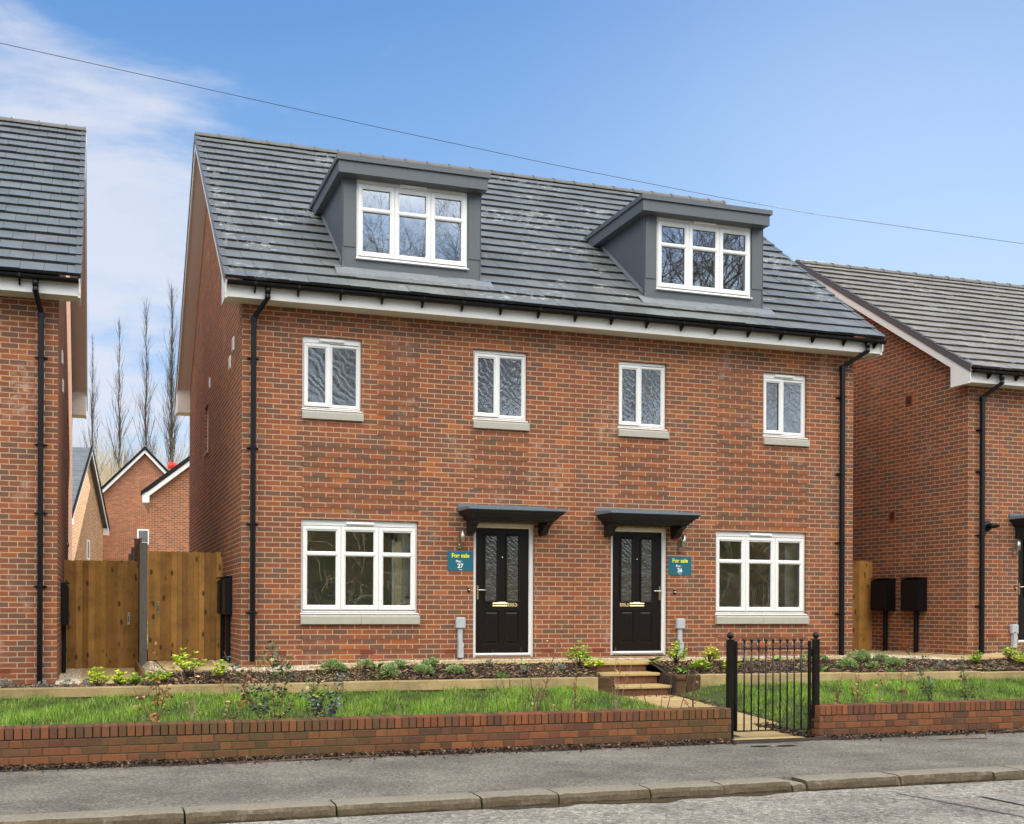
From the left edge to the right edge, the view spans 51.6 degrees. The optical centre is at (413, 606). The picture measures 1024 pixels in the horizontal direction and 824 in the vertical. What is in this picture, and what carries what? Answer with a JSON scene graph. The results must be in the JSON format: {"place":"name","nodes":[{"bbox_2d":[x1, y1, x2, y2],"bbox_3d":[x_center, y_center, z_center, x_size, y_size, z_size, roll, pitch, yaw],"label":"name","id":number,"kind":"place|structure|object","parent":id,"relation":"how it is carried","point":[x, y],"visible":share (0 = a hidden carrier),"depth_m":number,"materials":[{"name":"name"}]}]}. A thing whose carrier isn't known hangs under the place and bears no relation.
{"place":"outdoors","nodes":[
{"label":"outdoors","id":0,"kind":"place"},
{"bbox_2d":[0,684,807,736],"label":"ground","id":1,"kind":"structure","parent":0,"point":[410,691],"depth_m":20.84,"materials":[{"name":"green plant"}]},
{"bbox_2d":[72,409,189,485],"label":"woodland scrub","id":2,"kind":"object","parent":1,"relation":"on","point":[109,473],"visible":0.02,"depth_m":93.96,"materials":[{"name":"plant"}]},
{"bbox_2d":[0,643,1022,695],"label":"bed soil","id":3,"kind":"structure","parent":0,"point":[666,679],"depth_m":15.37,"materials":[{"name":"soil"}]},
{"bbox_2d":[0,116,87,683],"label":"detached house","id":4,"kind":"structure","parent":3,"relation":"on","point":[43,292],"depth_m":14.45,"materials":[{"name":"red brick"}]},
{"bbox_2d":[60,583,69,672],"bbox_3d":[-5.362,0.333,16.181,0.120,1.386,0.520,0,0,-17],"label":"meter cabinet","id":5,"kind":"object","parent":4,"relation":"attached to","point":[64,621],"visible":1,"depth_m":15.95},
{"bbox_2d":[64,560,137,668],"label":"timber gate","id":6,"kind":"structure","parent":4,"relation":"attached to","point":[102,628],"depth_m":17.44,"materials":[{"name":"brown wood"}]},
{"bbox_2d":[0,697,97,699],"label":"timber sleeper","id":7,"kind":"object","parent":3,"relation":"on","point":[51,698],"visible":0.05,"depth_m":12.85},
{"bbox_2d":[0,685,158,698],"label":"timber sleeper","id":8,"kind":"object","parent":7,"relation":"on","point":[69,692],"visible":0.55,"depth_m":12.87,"materials":[{"name":"wood"}]},
{"bbox_2d":[134,538,141,660],"bbox_3d":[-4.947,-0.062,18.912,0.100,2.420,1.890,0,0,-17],"label":"gate post","id":9,"kind":"object","parent":3,"relation":"on","point":[137,541],"visible":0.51,"depth_m":18.87,"materials":[{"name":"wood"}]},
{"bbox_2d":[139,542,147,665],"bbox_3d":[-4.397,0.058,17.104,0.120,2.185,0.131,0,0,-17],"label":"concrete post","id":10,"kind":"object","parent":3,"relation":"on","point":[143,605],"visible":0.85,"depth_m":17.04,"materials":[{"name":"grey concrete"}]},
{"bbox_2d":[148,551,222,659],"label":"timber gate","id":11,"kind":"structure","parent":10,"relation":"attached to","point":[182,601],"depth_m":17.26,"materials":[{"name":"brown wood"}]},
{"bbox_2d":[55,660,240,684],"bbox_3d":[-3.982,0.970,15.764,2.557,0.196,3.918,0,0,-17],"label":"gravel strip","id":12,"kind":"object","parent":3,"relation":"on","point":[73,674],"visible":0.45,"depth_m":15.66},
{"bbox_2d":[159,682,342,695],"bbox_3d":[-2.079,1.062,13.564,2.344,0.127,0.190,0,0,-17],"label":"timber sleeper","id":13,"kind":"object","parent":3,"relation":"on","point":[296,687],"visible":0.52,"depth_m":13.42,"materials":[{"name":"wood"}]},
{"bbox_2d":[0,661,603,687],"bbox_3d":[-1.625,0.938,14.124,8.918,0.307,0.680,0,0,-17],"label":"bark mulch","id":14,"kind":"object","parent":3,"relation":"on","point":[364,675],"visible":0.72,"depth_m":14.42,"materials":[{"name":"wood"}]},
{"bbox_2d":[86,667,111,685],"bbox_3d":[-3.954,0.893,13.225,0.319,0.274,0.307,0,0,-17],"label":"leafy shrub","id":15,"kind":"object","parent":14,"relation":"on","point":[96,678],"visible":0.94,"depth_m":13.19,"materials":[{"name":"green plant"}]},
{"bbox_2d":[110,670,126,684],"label":"leafy shrub","id":16,"kind":"object","parent":14,"relation":"on","point":[120,680],"visible":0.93,"depth_m":13.41,"materials":[{"name":"green plant"}]},
{"bbox_2d":[143,669,172,682],"bbox_3d":[-3.253,0.901,13.410,0.378,0.205,0.382,0,0,-33],"label":"leafy shrub","id":17,"kind":"object","parent":14,"relation":"on","point":[166,675],"visible":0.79,"depth_m":13.41,"materials":[{"name":"green plant"}]},
{"bbox_2d":[168,647,206,676],"bbox_3d":[-2.965,0.740,13.783,0.513,0.404,0.486,0,0,-17],"label":"leafy shrub","id":18,"kind":"object","parent":14,"relation":"on","point":[186,666],"visible":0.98,"depth_m":13.75,"materials":[{"name":"green plant"}]},
{"bbox_2d":[211,659,229,680],"bbox_3d":[-2.529,0.834,13.712,0.257,0.294,0.287,0,0,-31],"label":"leafy shrub","id":19,"kind":"object","parent":14,"relation":"on","point":[221,669],"visible":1,"depth_m":13.67,"materials":[{"name":"green plant"}]},
{"bbox_2d":[320,658,347,671],"bbox_3d":[-1.093,0.805,14.441,0.385,0.205,0.376,0,0,-17],"label":"round bush","id":20,"kind":"object","parent":14,"relation":"on","point":[333,664],"visible":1,"depth_m":14.37,"materials":[{"name":"green plant"}]},
{"bbox_2d":[380,661,400,676],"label":"round bush","id":21,"kind":"object","parent":14,"relation":"on","point":[390,668],"visible":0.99,"depth_m":14.31,"materials":[{"name":"green plant"}]},
{"bbox_2d":[413,662,434,674],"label":"round bush","id":22,"kind":"object","parent":14,"relation":"on","point":[428,668],"visible":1,"depth_m":14.48,"materials":[{"name":"green plant"}]},
{"bbox_2d":[563,641,593,665],"bbox_3d":[2.415,0.693,15.459,0.410,0.391,0.424,0,0,33],"label":"leafy shrub","id":23,"kind":"object","parent":14,"relation":"on","point":[575,653],"visible":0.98,"depth_m":15.45,"materials":[{"name":"green plant"}]},
{"bbox_2d":[342,678,508,691],"bbox_3d":[0.170,1.067,14.243,2.344,0.132,0.190,0,0,-17],"label":"timber sleeper","id":24,"kind":"object","parent":3,"relation":"on","point":[413,685],"visible":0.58,"depth_m":14.15,"materials":[{"name":"wood"}]},
{"bbox_2d":[174,131,886,672],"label":"semi detached houses","id":25,"kind":"structure","parent":3,"relation":"on","point":[584,407],"depth_m":16.80,"materials":[{"name":"red brick"}]},
{"bbox_2d":[216,577,224,659],"bbox_3d":[-3.126,0.203,17.096,0.120,1.346,0.440,0,0,-17],"label":"meter cabinet","id":26,"kind":"object","parent":25,"relation":"attached to","point":[219,610],"visible":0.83,"depth_m":17.06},
{"bbox_2d":[222,576,232,662],"bbox_3d":[-2.913,0.204,16.398,0.115,1.346,0.440,0,0,-17],"label":"meter cabinet","id":27,"kind":"object","parent":25,"relation":"attached to","point":[227,596],"visible":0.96,"depth_m":16.30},
{"bbox_2d":[301,336,363,421],"bbox_3d":[-1.213,-3.371,15.634,0.930,1.222,0.169,0,0,-17],"label":"window","id":28,"kind":"structure","parent":25,"relation":"in","point":[331,372],"depth_m":15.64,"materials":[{"name":"white plastic"}]},
{"bbox_2d":[300,519,419,623],"bbox_3d":[-0.802,-0.508,15.762,1.831,1.549,0.169,0,0,-17],"label":"window","id":29,"kind":"structure","parent":25,"relation":"in","point":[340,555],"depth_m":15.74,"materials":[{"name":"white plastic"}]},
{"bbox_2d":[356,180,468,270],"bbox_3d":[-0.018,-5.832,16.081,1.794,1.240,0.132,0,0,-17],"label":"window","id":30,"kind":"structure","parent":25,"relation":"in","point":[394,190],"depth_m":16.05,"materials":[{"name":"white plastic"}]},
{"bbox_2d":[447,551,472,570],"bbox_3d":[0.718,-0.698,16.181,0.418,0.302,0.010,0,0,-17],"label":"sale sign","id":31,"kind":"object","parent":25,"relation":"attached to","point":[459,560],"visible":1,"depth_m":16.18,"materials":[{"name":"teal"}]},
{"bbox_2d":[455,617,465,657],"bbox_3d":[0.716,0.480,16.148,0.150,0.627,0.075,0,0,-17],"label":"cable entry box","id":32,"kind":"object","parent":25,"relation":"attached to","point":[460,623],"visible":1,"depth_m":16.12,"materials":[{"name":"grey plastic"}]},
{"bbox_2d":[473,350,529,430],"bbox_3d":[1.346,-3.360,16.406,0.931,1.222,0.169,0,0,-17],"label":"window","id":33,"kind":"structure","parent":25,"relation":"in","point":[499,382],"depth_m":16.41,"materials":[{"name":"white plastic"}]},
{"bbox_2d":[473,523,532,657],"bbox_3d":[1.391,-0.245,16.452,1.019,2.082,0.102,0,0,-17],"label":"door","id":34,"kind":"structure","parent":25,"relation":"in","point":[503,553],"depth_m":16.47,"materials":[{"name":"black plastic"}]},
{"bbox_2d":[611,527,665,654],"bbox_3d":[3.643,-0.240,17.131,1.022,2.072,0.102,0,0,-17],"label":"door","id":35,"kind":"structure","parent":25,"relation":"in","point":[638,555],"depth_m":17.15,"materials":[{"name":"black plastic"}]},
{"bbox_2d":[617,361,668,438],"bbox_3d":[3.714,-3.350,17.121,0.912,1.222,0.169,0,0,-17],"label":"window","id":36,"kind":"structure","parent":25,"relation":"in","point":[641,395],"depth_m":17.13,"materials":[{"name":"white plastic"}]},
{"bbox_2d":[668,556,690,574],"bbox_3d":[4.374,-0.667,17.284,0.420,0.302,0.010,0,0,-17],"label":"sale sign","id":37,"kind":"object","parent":25,"relation":"attached to","point":[678,565],"visible":1,"depth_m":17.28,"materials":[{"name":"teal"}]},
{"bbox_2d":[676,618,684,656],"bbox_3d":[4.373,0.513,17.252,0.150,0.632,0.075,0,0,-17],"label":"cable entry box","id":38,"kind":"object","parent":25,"relation":"attached to","point":[680,624],"visible":0.67,"depth_m":17.23,"materials":[{"name":"grey plastic"}]},
{"bbox_2d":[656,217,752,299],"bbox_3d":[4.839,-5.811,17.547,1.814,1.240,0.132,0,0,-17],"label":"window","id":39,"kind":"structure","parent":25,"relation":"in","point":[688,226],"depth_m":17.51,"materials":[{"name":"white plastic"}]},
{"bbox_2d":[715,531,808,623],"bbox_3d":[5.863,-0.479,17.773,1.811,1.549,0.169,0,0,-17],"label":"window","id":40,"kind":"structure","parent":25,"relation":"in","point":[774,539],"depth_m":17.76,"materials":[{"name":"white plastic"}]},
{"bbox_2d":[762,373,809,446],"bbox_3d":[6.306,-3.338,17.903,0.903,1.222,0.169,0,0,-17],"label":"window","id":41,"kind":"structure","parent":25,"relation":"in","point":[783,398],"depth_m":17.91,"materials":[{"name":"white plastic"}]},
{"bbox_2d":[225,655,847,672],"bbox_3d":[2.526,0.876,16.213,11.026,0.130,1.031,0,0,-17],"label":"gravel strip","id":42,"kind":"object","parent":3,"relation":"on","point":[302,667],"visible":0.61,"depth_m":16.10,"materials":[{"name":"gravel"}]},
{"bbox_2d":[505,677,597,691],"bbox_3d":[1.941,1.131,14.777,1.344,0.254,0.190,0,0,-17],"label":"timber sleeper","id":43,"kind":"object","parent":3,"relation":"on","point":[569,681],"visible":0.52,"depth_m":14.70,"materials":[{"name":"wood"}]},
{"bbox_2d":[583,657,605,669],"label":"leafy shrub","id":44,"kind":"object","parent":3,"relation":"on","point":[596,665],"visible":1,"depth_m":15.32,"materials":[{"name":"green plant"}]},
{"bbox_2d":[596,676,614,694],"bbox_3d":[2.696,1.187,15.062,0.254,0.350,0.300,0,0,-17],"label":"timber sleeper","id":45,"kind":"object","parent":3,"relation":"on","point":[604,682],"visible":0.48,"depth_m":14.92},
{"bbox_2d":[578,660,671,695],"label":"garden steps","id":46,"kind":"structure","parent":3,"relation":"on","point":[650,685],"depth_m":15.56,"materials":[{"name":"stone"}]},
{"bbox_2d":[660,673,685,695],"bbox_3d":[3.800,1.183,15.573,0.164,0.367,0.600,0,0,-17],"label":"timber sleeper","id":47,"kind":"object","parent":3,"relation":"on","point":[681,684],"visible":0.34,"depth_m":15.29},
{"bbox_2d":[681,674,699,692],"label":"timber sleeper","id":48,"kind":"object","parent":3,"relation":"on","point":[689,686],"visible":0.42,"depth_m":15.32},
{"bbox_2d":[699,645,721,662],"bbox_3d":[4.567,0.737,16.204,0.323,0.278,0.318,0,0,-43],"label":"leafy shrub","id":49,"kind":"object","parent":3,"relation":"on","point":[713,657],"visible":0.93,"depth_m":16.18,"materials":[{"name":"green plant"}]},
{"bbox_2d":[697,674,725,688],"bbox_3d":[4.363,1.120,15.508,0.424,0.238,0.190,0,0,-17],"label":"timber sleeper","id":50,"kind":"object","parent":3,"relation":"on","point":[712,679],"visible":0.54,"depth_m":15.42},
{"bbox_2d":[725,672,854,684],"bbox_3d":[5.661,1.104,15.899,2.274,0.182,0.190,0,0,-17],"label":"timber sleeper","id":51,"kind":"object","parent":3,"relation":"on","point":[827,676],"visible":0.4,"depth_m":15.83,"materials":[{"name":"wood"}]},
{"bbox_2d":[653,658,1023,673],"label":"bark mulch","id":52,"kind":"object","parent":3,"relation":"on","point":[982,665],"visible":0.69,"depth_m":16.60,"materials":[{"name":"wood"}]},
{"bbox_2d":[666,640,688,662],"bbox_3d":[4.004,0.695,15.974,0.349,0.376,0.401,0,0,13],"label":"leafy shrub","id":53,"kind":"object","parent":52,"relation":"on","point":[673,654],"visible":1,"depth_m":15.94,"materials":[{"name":"green plant"}]},
{"bbox_2d":[689,658,712,671],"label":"leafy shrub","id":54,"kind":"object","parent":52,"relation":"on","point":[699,662],"visible":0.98,"depth_m":15.68,"materials":[{"name":"green plant"}]},
{"bbox_2d":[835,657,858,668],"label":"round bush","id":55,"kind":"object","parent":52,"relation":"on","point":[842,663],"visible":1,"depth_m":16.51,"materials":[{"name":"green plant"}]},
{"bbox_2d":[846,649,870,661],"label":"round bush","id":56,"kind":"object","parent":52,"relation":"on","point":[861,654],"visible":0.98,"depth_m":16.87,"materials":[{"name":"green plant"}]},
{"bbox_2d":[884,656,905,666],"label":"round bush","id":57,"kind":"object","parent":52,"relation":"on","point":[891,661],"visible":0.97,"depth_m":16.79,"materials":[{"name":"green plant"}]},
{"bbox_2d":[795,259,1023,655],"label":"detached house","id":58,"kind":"structure","parent":3,"relation":"on","point":[938,432],"depth_m":19.95,"materials":[{"name":"red brick"}]},
{"bbox_2d":[852,561,871,650],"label":"timber gate","id":59,"kind":"structure","parent":58,"relation":"attached to","point":[861,616],"depth_m":21.26,"materials":[{"name":"wood"}]},
{"bbox_2d":[871,578,895,650],"bbox_3d":[9.309,0.168,20.890,0.220,1.446,0.480,0,0,-17],"label":"meter cabinet","id":60,"kind":"object","parent":58,"relation":"attached to","point":[883,594],"visible":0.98,"depth_m":20.80,"materials":[{"name":"plastic"}]},
{"bbox_2d":[900,577,927,652],"bbox_3d":[9.545,0.169,20.105,0.220,1.446,0.480,0,0,-17],"label":"meter cabinet","id":61,"kind":"object","parent":58,"relation":"attached to","point":[914,594],"visible":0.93,"depth_m":20.04,"materials":[{"name":"plastic"}]},
{"bbox_2d":[1010,624,1018,647],"bbox_3d":[10.983,0.544,19.247,0.150,0.429,0.075,0,0,-17],"label":"cable entry box","id":62,"kind":"object","parent":58,"relation":"attached to","point":[1014,630],"visible":0.94,"depth_m":19.21,"materials":[{"name":"grey plastic"}]},
{"bbox_2d":[1018,538,1023,643],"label":"door","id":63,"kind":"structure","parent":58,"relation":"in","point":[1020,552],"depth_m":19.43,"materials":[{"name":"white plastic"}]},
{"bbox_2d":[855,671,980,682],"bbox_3d":[7.901,1.108,16.576,2.394,0.143,0.190,0,0,-17],"label":"timber sleeper","id":64,"kind":"object","parent":3,"relation":"on","point":[940,675],"visible":0.46,"depth_m":16.48,"materials":[{"name":"wood"}]},
{"bbox_2d":[853,650,1015,659],"bbox_3d":[9.527,0.854,19.578,4.491,0.186,3.442,0,0,-17],"label":"gravel strip","id":65,"kind":"object","parent":3,"relation":"on","point":[902,656],"visible":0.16,"depth_m":18.73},
{"bbox_2d":[981,671,1023,679],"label":"timber sleeper","id":66,"kind":"object","parent":3,"relation":"on","point":[998,674],"visible":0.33,"depth_m":16.97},
{"bbox_2d":[0,43,1022,243],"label":"overhead cable","id":67,"kind":"object","parent":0,"point":[473,147],"visible":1,"depth_m":13.69,"materials":[{"name":"black plastic"}]},
{"bbox_2d":[0,732,1023,823],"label":"pavement","id":68,"kind":"structure","parent":0,"point":[39,791],"depth_m":9.35,"materials":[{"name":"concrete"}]},
{"bbox_2d":[223,754,385,763],"bbox_3d":[-1.029,1.450,9.991,1.601,0.021,0.011,0,0,-19],"label":"dirt strip","id":69,"kind":"object","parent":68,"relation":"on","point":[300,759],"visible":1,"depth_m":9.96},
{"bbox_2d":[0,706,730,766],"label":"garden wall","id":70,"kind":"structure","parent":68,"relation":"on","point":[111,742],"depth_m":10.28,"materials":[{"name":"brick"}]},
{"bbox_2d":[0,765,1023,823],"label":"kerb","id":71,"kind":"structure","parent":68,"relation":"on","point":[271,811],"depth_m":8.17,"materials":[{"name":"concrete"}]},
{"bbox_2d":[0,729,1023,771],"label":"dirt strip","id":72,"kind":"object","parent":68,"relation":"on","point":[777,740],"visible":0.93,"depth_m":10.96,"materials":[{"name":"soil"}]},
{"bbox_2d":[0,738,738,772],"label":"leaf litter","id":73,"kind":"object","parent":72,"relation":"on","point":[322,755],"visible":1,"depth_m":10.23,"materials":[{"name":"brown plant"}]},
{"bbox_2d":[808,698,1023,736],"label":"garden wall","id":74,"kind":"structure","parent":68,"relation":"on","point":[853,719],"depth_m":12.24,"materials":[{"name":"brick"}]},
{"bbox_2d":[811,632,820,736],"bbox_3d":[4.574,0.917,11.973,0.074,1.247,0.074,0,0,-17],"label":"gate post","id":75,"kind":"object","parent":74,"relation":"attached to","point":[816,675],"visible":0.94,"depth_m":11.95,"materials":[{"name":"metal"}]},
{"bbox_2d":[728,638,814,731],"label":"iron gate","id":76,"kind":"structure","parent":75,"relation":"attached to","point":[810,713],"depth_m":11.80,"materials":[{"name":"metal"}]},
{"bbox_2d":[825,727,1023,740],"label":"leaf litter","id":77,"kind":"object","parent":68,"relation":"on","point":[899,734],"visible":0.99,"depth_m":12.14,"materials":[{"name":"brown plant"}]},
{"bbox_2d":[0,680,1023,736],"bbox_3d":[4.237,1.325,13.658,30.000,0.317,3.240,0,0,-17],"label":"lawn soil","id":78,"kind":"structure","parent":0,"point":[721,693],"depth_m":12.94,"materials":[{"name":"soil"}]},
{"bbox_2d":[128,641,177,721],"bbox_3d":[-2.504,0.757,10.097,0.470,0.854,0.265,0,0,-17],"label":"beech sapling","id":79,"kind":"object","parent":78,"relation":"on","point":[154,699],"visible":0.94,"depth_m":10.10,"materials":[{"name":"brown plant"}]},
{"bbox_2d":[174,660,200,720],"bbox_3d":[-2.176,0.853,10.216,0.196,0.662,0.250,0,0,43],"label":"beech sapling","id":80,"kind":"object","parent":78,"relation":"on","point":[197,712],"visible":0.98,"depth_m":10.21,"materials":[{"name":"brown plant"}]},
{"bbox_2d":[220,664,256,719],"bbox_3d":[-1.732,0.875,10.339,0.359,0.623,0.177,0,0,2],"label":"beech sapling","id":81,"kind":"object","parent":78,"relation":"on","point":[241,700],"visible":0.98,"depth_m":10.34,"materials":[{"name":"brown plant"}]},
{"bbox_2d":[223,652,270,718],"bbox_3d":[-1.648,0.816,10.402,0.472,0.744,0.256,0,0,17],"label":"holly sapling","id":82,"kind":"object","parent":78,"relation":"on","point":[248,695],"visible":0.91,"depth_m":10.40,"materials":[{"name":"green plant"}]},
{"bbox_2d":[250,640,303,717],"bbox_3d":[-1.363,0.762,10.525,0.580,0.855,0.359,0,0,-17],"label":"holly sapling","id":83,"kind":"object","parent":78,"relation":"on","point":[274,676],"visible":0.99,"depth_m":10.49,"materials":[{"name":"green plant"}]},
{"bbox_2d":[303,672,329,717],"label":"holly sapling","id":84,"kind":"object","parent":78,"relation":"on","point":[313,690],"visible":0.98,"depth_m":10.60,"materials":[{"name":"green plant"}]},
{"bbox_2d":[301,672,349,716],"bbox_3d":[-0.892,0.927,10.592,0.528,0.529,0.246,0,0,-17],"label":"holly sapling","id":85,"kind":"object","parent":78,"relation":"on","point":[331,711],"visible":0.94,"depth_m":10.59,"materials":[{"name":"green plant"}]},
{"bbox_2d":[527,615,577,711],"bbox_3d":[1.456,0.650,11.312,0.576,1.103,0.226,0,0,-17],"label":"beech sapling","id":86,"kind":"object","parent":78,"relation":"on","point":[537,696],"visible":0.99,"depth_m":11.27,"materials":[{"name":"brown plant"}]},
{"bbox_2d":[607,659,636,708],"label":"beech sapling","id":87,"kind":"object","parent":78,"relation":"on","point":[617,696],"visible":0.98,"depth_m":11.52,"materials":[{"name":"brown plant"}]},
{"bbox_2d":[904,641,936,700],"bbox_3d":[6.158,0.818,12.762,0.479,0.807,0.244,0,0,-17],"label":"holly sapling","id":88,"kind":"object","parent":78,"relation":"on","point":[929,689],"visible":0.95,"depth_m":12.77,"materials":[{"name":"green plant"}]},
{"bbox_2d":[956,652,974,699],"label":"holly sapling","id":89,"kind":"object","parent":78,"relation":"on","point":[965,688],"visible":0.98,"depth_m":12.93,"materials":[{"name":"green plant"}]},
{"bbox_2d":[0,0,1023,480],"label":"sky","id":90,"kind":"structure","parent":0,"point":[905,113],"materials":[{"name":"blue"}]},
{"bbox_2d":[80,650,1023,683],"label":"side path","id":91,"kind":"structure","parent":0,"point":[208,665],"depth_m":16.77,"materials":[{"name":"stone"}]},
{"bbox_2d":[313,657,880,669],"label":"front path","id":92,"kind":"structure","parent":0,"point":[571,661],"depth_m":16.04,"materials":[{"name":"stone"}]},
{"bbox_2d":[224,780,1023,823],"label":"road","id":93,"kind":"structure","parent":0,"point":[885,805],"depth_m":7.98,"materials":[{"name":"asphalt"}]},
{"bbox_2d":[491,791,790,808],"bbox_3d":[1.998,1.558,8.439,2.900,0.001,0.181,0,0,-17],"label":"kerb","id":94,"kind":"object","parent":93,"relation":"on","point":[662,800],"visible":1,"depth_m":8.39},
{"bbox_2d":[896,791,1023,815],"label":"road marking","id":95,"kind":"object","parent":93,"relation":"on","point":[1005,799],"visible":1,"depth_m":8.40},
{"bbox_2d":[624,695,803,739],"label":"garden path","id":96,"kind":"structure","parent":0,"point":[675,701],"depth_m":13.03,"materials":[{"name":"stone"}]},
{"bbox_2d":[726,632,734,738],"bbox_3d":[3.502,0.912,11.649,0.074,1.247,0.074,0,0,-17],"label":"gate post","id":97,"kind":"object","parent":96,"relation":"on","point":[730,673],"visible":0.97,"depth_m":11.62,"materials":[{"name":"metal"}]},
{"bbox_2d":[752,722,815,736],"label":"bark mulch","id":98,"kind":"object","parent":96,"relation":"on","point":[791,732],"visible":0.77,"depth_m":12.14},
{"bbox_2d":[681,675,1023,730],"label":"lawn grass","id":99,"kind":"structure","parent":0,"point":[946,684],"depth_m":14.47,"materials":[{"name":"plant"}]},
{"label":"hillside","id":100,"kind":"structure","parent":0,"visible":0},
{"bbox_2d":[83,333,117,482],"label":"poplar tree","id":101,"kind":"object","parent":100,"relation":"on","point":[92,411],"visible":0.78,"depth_m":89.94,"materials":[{"name":"brown plant"}]},
{"bbox_2d":[98,317,139,473],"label":"poplar tree","id":102,"kind":"object","parent":100,"relation":"on","point":[119,434],"visible":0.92,"depth_m":89.93,"materials":[{"name":"brown plant"}]},
{"bbox_2d":[119,297,160,456],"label":"poplar tree","id":103,"kind":"object","parent":100,"relation":"on","point":[145,428],"visible":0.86,"depth_m":89.94,"materials":[{"name":"brown plant"}]},
{"bbox_2d":[149,278,189,469],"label":"poplar tree","id":104,"kind":"object","parent":100,"relation":"on","point":[171,424],"visible":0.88,"depth_m":89.90,"materials":[{"name":"brown plant"}]},
{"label":"rear ground","id":105,"kind":"structure","parent":0,"visible":0},
{"bbox_2d":[72,446,109,560],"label":"brick house","id":106,"kind":"structure","parent":105,"relation":"on","point":[90,525],"depth_m":56.05,"materials":[{"name":"orange brick"}]},
{"bbox_2d":[102,446,168,620],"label":"brick house","id":107,"kind":"structure","parent":105,"relation":"on","point":[125,485],"depth_m":61.90,"materials":[{"name":"red brick"}]},
{"bbox_2d":[137,529,148,545],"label":"window","id":108,"kind":"structure","parent":107,"relation":"in","point":[141,533],"depth_m":62.12,"materials":[{"name":"white plastic"}]},
{"bbox_2d":[141,456,188,551],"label":"brick house","id":109,"kind":"structure","parent":105,"relation":"on","point":[165,498],"depth_m":43.21,"materials":[{"name":"red brick"}]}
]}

